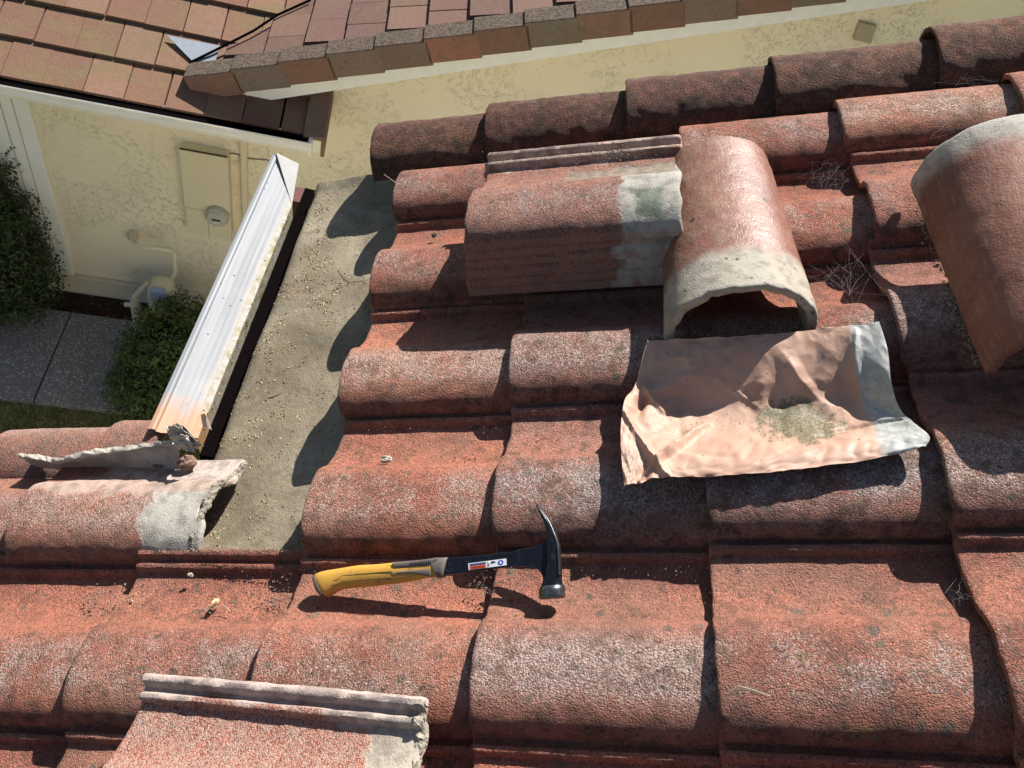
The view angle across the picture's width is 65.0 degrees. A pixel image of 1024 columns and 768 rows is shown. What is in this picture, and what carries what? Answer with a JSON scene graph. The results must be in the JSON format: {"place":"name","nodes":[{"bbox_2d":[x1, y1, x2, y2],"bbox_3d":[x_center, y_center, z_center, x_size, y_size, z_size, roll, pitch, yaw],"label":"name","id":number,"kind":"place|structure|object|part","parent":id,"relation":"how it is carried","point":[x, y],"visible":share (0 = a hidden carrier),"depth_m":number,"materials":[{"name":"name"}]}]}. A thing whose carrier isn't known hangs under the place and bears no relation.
{"place":"outdoors","nodes":[
{"label":"outdoors","id":0,"kind":"place"},
{"bbox_2d":[0,401,199,459],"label":"ground","id":1,"kind":"structure","parent":0,"point":[28,422],"depth_m":6.01,"materials":[{"name":"green plant"}]},
{"bbox_2d":[0,307,70,404],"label":"path slab","id":2,"kind":"structure","parent":1,"relation":"on","point":[26,353],"depth_m":6.22,"materials":[{"name":"grey concrete"}]},
{"bbox_2d":[33,313,71,403],"bbox_3d":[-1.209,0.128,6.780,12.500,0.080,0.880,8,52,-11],"label":"path joint","id":3,"kind":"object","parent":1,"relation":"on","point":[51,358],"depth_m":6.25,"materials":[{"name":"grey concrete"}]},
{"bbox_2d":[34,312,149,415],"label":"path slab","id":4,"kind":"structure","parent":1,"relation":"on","point":[79,367],"depth_m":6.26,"materials":[{"name":"grey concrete"}]},
{"bbox_2d":[32,289,161,320],"bbox_3d":[-1.946,-0.419,6.976,13.000,0.060,0.220,8,52,-11],"label":"soil bed","id":5,"kind":"object","parent":1,"relation":"on","point":[93,306],"depth_m":6.64,"materials":[{"name":"brown soil"}]},
{"bbox_2d":[0,146,69,331],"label":"clipped hedge","id":6,"kind":"object","parent":5,"relation":"on","point":[24,278],"visible":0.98,"depth_m":5.91,"materials":[{"name":"green plant"}]},
{"bbox_2d":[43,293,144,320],"bbox_3d":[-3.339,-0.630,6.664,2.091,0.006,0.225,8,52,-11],"label":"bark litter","id":7,"kind":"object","parent":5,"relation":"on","point":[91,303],"visible":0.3,"depth_m":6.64,"materials":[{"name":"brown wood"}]},
{"bbox_2d":[97,285,205,440],"bbox_3d":[-2.506,-0.143,6.060,1.081,0.804,1.373,13,51,-8],"label":"round shrub","id":8,"kind":"object","parent":1,"relation":"on","point":[146,362],"visible":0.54,"depth_m":5.79,"materials":[{"name":"green plant"}]},
{"bbox_2d":[147,153,396,549],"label":"house","id":9,"kind":"structure","parent":1,"relation":"on","point":[201,373],"depth_m":1.80,"materials":[{"name":"concrete"}]},
{"bbox_2d":[0,478,50,553],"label":"roof tile","id":10,"kind":"object","parent":9,"relation":"on","point":[12,491],"visible":0.22,"depth_m":1.60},
{"bbox_2d":[0,725,70,767],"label":"roof tile","id":11,"kind":"object","parent":9,"relation":"on","point":[31,747],"visible":0.46,"depth_m":1.29,"materials":[{"name":"red ceramic"}]},
{"bbox_2d":[57,725,129,767],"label":"roof tile","id":12,"kind":"object","parent":11,"relation":"on","point":[90,746],"visible":0.22,"depth_m":1.24,"materials":[{"name":"red ceramic"}]},
{"bbox_2d":[421,738,473,767],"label":"roof tile","id":13,"kind":"object","parent":12,"relation":"on","point":[443,753],"visible":0.09,"depth_m":1.12,"materials":[{"name":"red ceramic"}]},
{"bbox_2d":[102,673,428,767],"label":"loose tile","id":14,"kind":"object","parent":13,"relation":"on","point":[188,722],"visible":1,"depth_m":1.11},
{"bbox_2d":[471,732,721,767],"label":"roof tile","id":15,"kind":"object","parent":13,"relation":"on","point":[499,752],"visible":0.67,"depth_m":1.07,"materials":[{"name":"red ceramic"}]},
{"bbox_2d":[719,730,1016,767],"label":"roof tile","id":16,"kind":"object","parent":15,"relation":"on","point":[745,755],"visible":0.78,"depth_m":0.99,"materials":[{"name":"red ceramic"}]},
{"bbox_2d":[1012,742,1023,767],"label":"roof tile","id":17,"kind":"object","parent":16,"relation":"on","point":[1018,753],"visible":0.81,"depth_m":0.94,"materials":[{"name":"red ceramic"}]},
{"bbox_2d":[0,554,140,728],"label":"roof tile","id":18,"kind":"object","parent":9,"relation":"on","point":[48,623],"visible":0.59,"depth_m":1.40,"materials":[{"name":"red concrete"}]},
{"bbox_2d":[61,549,303,727],"bbox_3d":[-0.483,0.403,1.311,0.418,0.103,0.307,-5,50,14],"label":"roof tile","id":19,"kind":"object","parent":18,"relation":"on","point":[125,647],"visible":0.56,"depth_m":1.30,"materials":[{"name":"red concrete"}]},
{"bbox_2d":[208,598,219,609],"bbox_3d":[-0.496,0.365,1.335,0.016,0.025,0.022,13,51,-8],"label":"dry leaf","id":20,"kind":"object","parent":19,"relation":"on","point":[214,602],"visible":1,"depth_m":1.33,"materials":[{"name":"beige plant"}]},
{"bbox_2d":[204,606,230,613],"bbox_3d":[-0.487,0.373,1.327,0.045,0.020,0.012,8,52,-11],"label":"dry twig","id":21,"kind":"object","parent":19,"relation":"on","point":[218,606],"visible":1,"depth_m":1.33,"materials":[{"name":"beige plant"}]},
{"bbox_2d":[250,545,495,739],"bbox_3d":[-0.166,0.376,1.229,0.418,0.103,0.307,-5,50,14],"label":"roof tile","id":22,"kind":"object","parent":19,"relation":"on","point":[387,640],"visible":0.56,"depth_m":1.20,"materials":[{"name":"red concrete"}]},
{"bbox_2d":[312,504,565,599],"bbox_3d":[-0.115,0.274,1.251,0.371,0.240,0.138,13,51,-8],"label":"hammer","id":23,"kind":"object","parent":22,"relation":"on","point":[544,558],"visible":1,"depth_m":1.23,"materials":[{"name":"metal"}]},
{"bbox_2d":[468,545,720,747],"bbox_3d":[0.162,0.348,1.146,0.418,0.103,0.307,-5,50,14],"label":"roof tile","id":24,"kind":"object","parent":22,"relation":"on","point":[578,668],"visible":0.76,"depth_m":1.10,"materials":[{"name":"red ceramic"}]},
{"bbox_2d":[706,528,1014,752],"bbox_3d":[0.481,0.320,1.066,0.418,0.103,0.307,-5,50,14],"label":"roof tile","id":25,"kind":"object","parent":24,"relation":"on","point":[923,670],"visible":0.86,"depth_m":1.02,"materials":[{"name":"concrete"}]},
{"bbox_2d":[728,685,769,696],"bbox_3d":[0.294,0.382,0.997,0.045,0.025,0.009,16,51,-5],"label":"dry twig","id":26,"kind":"object","parent":25,"relation":"on","point":[749,689],"visible":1,"depth_m":0.99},
{"bbox_2d":[948,516,1023,746],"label":"roof tile","id":27,"kind":"object","parent":25,"relation":"on","point":[990,561],"visible":0.98,"depth_m":1.05,"materials":[{"name":"red concrete"}]},
{"bbox_2d":[69,139,978,618],"bbox_3d":[-0.023,-0.031,1.468,1.320,0.784,0.925,13,51,-8],"label":"roof grit","id":28,"kind":"object","parent":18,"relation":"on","point":[565,431],"visible":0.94,"depth_m":1.34,"materials":[{"name":"gravel"}]},
{"bbox_2d":[0,427,167,478],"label":"rake tile","id":29,"kind":"object","parent":9,"relation":"on","point":[56,442],"visible":0.45,"depth_m":1.70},
{"bbox_2d":[4,459,247,560],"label":"roof tile","id":30,"kind":"object","parent":9,"relation":"on","point":[96,514],"visible":0.94,"depth_m":1.49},
{"bbox_2d":[18,440,180,469],"bbox_3d":[-0.821,0.148,1.601,0.341,0.244,0.033,13,51,-8],"label":"metal flashing","id":31,"kind":"object","parent":30,"relation":"attached to","point":[149,455],"visible":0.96,"depth_m":1.59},
{"bbox_2d":[165,423,202,452],"bbox_3d":[-0.627,0.100,1.522,0.088,0.057,0.029,36,52,11],"label":"metal scrap","id":32,"kind":"object","parent":31,"relation":"on","point":[181,436],"visible":1,"depth_m":1.51,"materials":[{"name":"grey metal"}]},
{"bbox_2d":[152,464,164,467],"bbox_3d":[-0.697,0.161,1.591,0.036,0.022,0.016,13,51,-8],"label":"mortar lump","id":33,"kind":"object","parent":30,"relation":"on","point":[157,465],"visible":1,"depth_m":1.58,"materials":[{"name":"grey concrete"}]},
{"bbox_2d":[177,455,196,471],"bbox_3d":[-0.633,0.153,1.565,0.037,0.031,0.032,-11,58,-24],"label":"mortar lump","id":34,"kind":"object","parent":30,"relation":"on","point":[185,463],"visible":1,"depth_m":1.56,"materials":[{"name":"concrete"}]},
{"bbox_2d":[98,420,160,448],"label":"rake tile","id":35,"kind":"object","parent":9,"relation":"on","point":[126,432],"visible":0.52,"depth_m":1.65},
{"bbox_2d":[201,414,211,429],"bbox_3d":[-0.613,0.071,1.597,0.039,0.038,0.011,44,54,17],"label":"metal tab","id":36,"kind":"object","parent":9,"relation":"attached to","point":[205,421],"visible":1,"depth_m":1.59,"materials":[{"name":"grey metal"}]},
{"bbox_2d":[202,214,289,434],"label":"moss crumbs","id":37,"kind":"object","parent":9,"relation":"on","point":[246,323],"visible":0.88,"depth_m":1.89,"materials":[{"name":"green plant"}]},
{"bbox_2d":[203,181,392,549],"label":"seed husks","id":38,"kind":"object","parent":9,"relation":"on","point":[282,350],"visible":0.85,"depth_m":1.83},
{"bbox_2d":[301,411,511,552],"bbox_3d":[-0.134,0.152,1.405,0.418,0.104,0.306,-5,50,14],"label":"roof tile","id":39,"kind":"object","parent":9,"relation":"on","point":[407,499],"visible":0.74,"depth_m":1.35,"materials":[{"name":"red concrete"}]},
{"bbox_2d":[380,455,391,462],"bbox_3d":[-0.222,0.133,1.422,0.021,0.017,0.016,13,51,-8],"label":"mortar crumb","id":40,"kind":"object","parent":39,"relation":"on","point":[386,459],"visible":1,"depth_m":1.42,"materials":[{"name":"white concrete"}]},
{"bbox_2d":[491,400,708,546],"bbox_3d":[0.188,0.125,1.324,0.418,0.103,0.307,-5,50,14],"label":"roof tile","id":41,"kind":"object","parent":39,"relation":"on","point":[579,494],"visible":0.57,"depth_m":1.26,"materials":[{"name":"red concrete"}]},
{"bbox_2d":[370,113,486,180],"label":"rake tile","id":42,"kind":"object","parent":9,"relation":"on","point":[396,148],"visible":0.67,"depth_m":1.98,"materials":[{"name":"ceramic"}]},
{"bbox_2d":[337,297,525,416],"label":"roof tile","id":43,"kind":"object","parent":9,"relation":"on","point":[427,358],"visible":0.73,"depth_m":1.53,"materials":[{"name":"red concrete"}]},
{"bbox_2d":[508,285,690,402],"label":"roof tile","id":44,"kind":"object","parent":43,"relation":"on","point":[580,345],"visible":0.53,"depth_m":1.45,"materials":[{"name":"red concrete"}]},
{"bbox_2d":[689,260,907,380],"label":"roof tile","id":45,"kind":"object","parent":44,"relation":"on","point":[760,312],"visible":0.42,"depth_m":1.41,"materials":[{"name":"red concrete"}]},
{"bbox_2d":[808,245,880,305],"bbox_3d":[0.581,-0.181,1.394,0.145,0.091,0.155,-25,64,-31],"label":"cobweb","id":46,"kind":"object","parent":45,"relation":"attached to","point":[847,281],"visible":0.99,"depth_m":1.40,"materials":[{"name":"grey fabric"}]},
{"bbox_2d":[867,238,1023,365],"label":"roof tile","id":47,"kind":"object","parent":45,"relation":"on","point":[909,278],"visible":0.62,"depth_m":1.30,"materials":[{"name":"red concrete"}]},
{"bbox_2d":[910,114,1023,372],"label":"ridge tile","id":48,"kind":"object","parent":47,"relation":"on","point":[967,186],"visible":1,"depth_m":1.25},
{"bbox_2d":[392,163,485,219],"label":"roof tile","id":49,"kind":"object","parent":9,"relation":"on","point":[440,192],"visible":0.3,"depth_m":1.87,"materials":[{"name":"red ceramic"}]},
{"bbox_2d":[369,215,524,306],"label":"roof tile","id":50,"kind":"object","parent":9,"relation":"on","point":[416,262],"visible":0.47,"depth_m":1.70,"materials":[{"name":"red concrete"}]},
{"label":"roof tile","id":51,"kind":"object","parent":50,"relation":"on","visible":0},
{"bbox_2d":[466,276,663,295],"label":"loose tile","id":52,"kind":"object","parent":51,"relation":"on","point":[592,284],"visible":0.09,"depth_m":1.54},
{"bbox_2d":[466,266,662,287],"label":"loose tile","id":53,"kind":"object","parent":52,"relation":"on","point":[578,276],"visible":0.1,"depth_m":1.53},
{"bbox_2d":[465,256,664,278],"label":"loose tile","id":54,"kind":"object","parent":53,"relation":"on","point":[536,269],"visible":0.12,"depth_m":1.52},
{"bbox_2d":[464,237,670,267],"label":"loose tile","id":55,"kind":"object","parent":54,"relation":"on","point":[637,251],"visible":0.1,"depth_m":1.50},
{"bbox_2d":[464,162,674,259],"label":"loose tile","id":56,"kind":"object","parent":55,"relation":"on","point":[504,252],"visible":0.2,"depth_m":1.50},
{"bbox_2d":[464,134,682,250],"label":"loose tile","id":57,"kind":"object","parent":56,"relation":"on","point":[511,203],"visible":0.98,"depth_m":1.51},
{"bbox_2d":[773,165,874,263],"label":"roof tile","id":58,"kind":"object","parent":51,"relation":"on","point":[832,223],"visible":0.33,"depth_m":1.52,"materials":[{"name":"red concrete"}]},
{"bbox_2d":[663,136,817,339],"bbox_3d":[0.388,-0.287,1.471,0.252,0.126,0.462,-6,48,13],"label":"ridge tile","id":59,"kind":"object","parent":58,"relation":"on","point":[735,236],"visible":0.81,"depth_m":1.39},
{"bbox_2d":[800,161,847,197],"bbox_3d":[0.623,-0.404,1.584,0.106,0.087,0.154,4,53,-14],"label":"cobweb","id":60,"kind":"object","parent":58,"relation":"attached to","point":[825,176],"visible":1,"depth_m":1.59,"materials":[{"name":"grey fabric"}]},
{"bbox_2d":[850,145,938,243],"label":"roof tile","id":61,"kind":"object","parent":58,"relation":"on","point":[884,177],"visible":0.38,"depth_m":1.48,"materials":[{"name":"red concrete"}]},
{"bbox_2d":[484,91,626,161],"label":"rake tile","id":62,"kind":"object","parent":9,"relation":"on","point":[559,120],"visible":0.66,"depth_m":1.90,"materials":[{"name":"ceramic"}]},
{"bbox_2d":[625,65,775,138],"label":"rake tile","id":63,"kind":"object","parent":9,"relation":"on","point":[662,105],"visible":0.77,"depth_m":1.82,"materials":[{"name":"ceramic"}]},
{"bbox_2d":[621,321,929,485],"bbox_3d":[0.387,0.032,1.255,0.394,0.227,0.290,13,51,-8],"label":"metal flashing","id":64,"kind":"object","parent":9,"relation":"on","point":[738,405],"visible":1,"depth_m":1.27,"materials":[{"name":"beige metal"}]},
{"bbox_2d":[705,380,952,538],"bbox_3d":[0.510,0.097,1.241,0.418,0.104,0.307,-5,50,14],"label":"roof tile","id":65,"kind":"object","parent":9,"relation":"on","point":[905,495],"visible":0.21,"depth_m":1.16,"materials":[{"name":"red concrete"}]},
{"bbox_2d":[906,359,1023,527],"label":"roof tile","id":66,"kind":"object","parent":65,"relation":"on","point":[970,418],"visible":0.99,"depth_m":1.15,"materials":[{"name":"red concrete"}]},
{"bbox_2d":[767,39,939,116],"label":"rake tile","id":67,"kind":"object","parent":9,"relation":"on","point":[813,82],"visible":0.69,"depth_m":1.73,"materials":[{"name":"ceramic"}]},
{"bbox_2d":[919,15,1023,89],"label":"rake tile","id":68,"kind":"object","parent":9,"relation":"on","point":[989,51],"visible":0.94,"depth_m":1.66,"materials":[{"name":"ceramic"}]},
{"bbox_2d":[0,0,1023,309],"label":"neighbour house","id":69,"kind":"structure","parent":1,"relation":"on","point":[108,108],"depth_m":5.04,"materials":[{"name":"beige paint"}]},
{"bbox_2d":[124,230,177,329],"bbox_3d":[-2.866,-0.789,6.388,0.426,0.877,0.412,13,51,-8],"label":"gas meter","id":70,"kind":"object","parent":69,"relation":"attached to","point":[162,287],"visible":0.85,"depth_m":6.27,"materials":[{"name":"beige paint"}]},
{"bbox_2d":[179,142,232,240],"bbox_3d":[-2.218,-1.366,5.839,0.321,0.803,0.166,8,52,-11],"label":"electric meter cabinet","id":71,"kind":"object","parent":69,"relation":"attached to","point":[206,178],"visible":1,"depth_m":5.78,"materials":[{"name":"beige metal"}]},
{"bbox_3d":[-2.186,-1.438,5.729,0.321,0.533,0.015,8,52,-11],"label":"door","id":72,"kind":"part","parent":71,"relation":"part of","materials":[{"name":"beige paint"}]},
{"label":"roof tile","id":73,"kind":"object","parent":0,"visible":0},
{"bbox_2d":[679,111,850,171],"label":"roof tile","id":74,"kind":"object","parent":73,"relation":"on","point":[795,142],"visible":0.43,"depth_m":1.69,"materials":[{"name":"red ceramic"}]},
{"bbox_2d":[833,83,1022,153],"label":"roof tile","id":75,"kind":"object","parent":74,"relation":"on","point":[883,122],"visible":0.65,"depth_m":1.62,"materials":[{"name":"red ceramic"}]},
{"bbox_2d":[1000,71,1023,113],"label":"roof tile","id":76,"kind":"object","parent":75,"relation":"on","point":[1016,79],"visible":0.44,"depth_m":1.59,"materials":[{"name":"red ceramic"}]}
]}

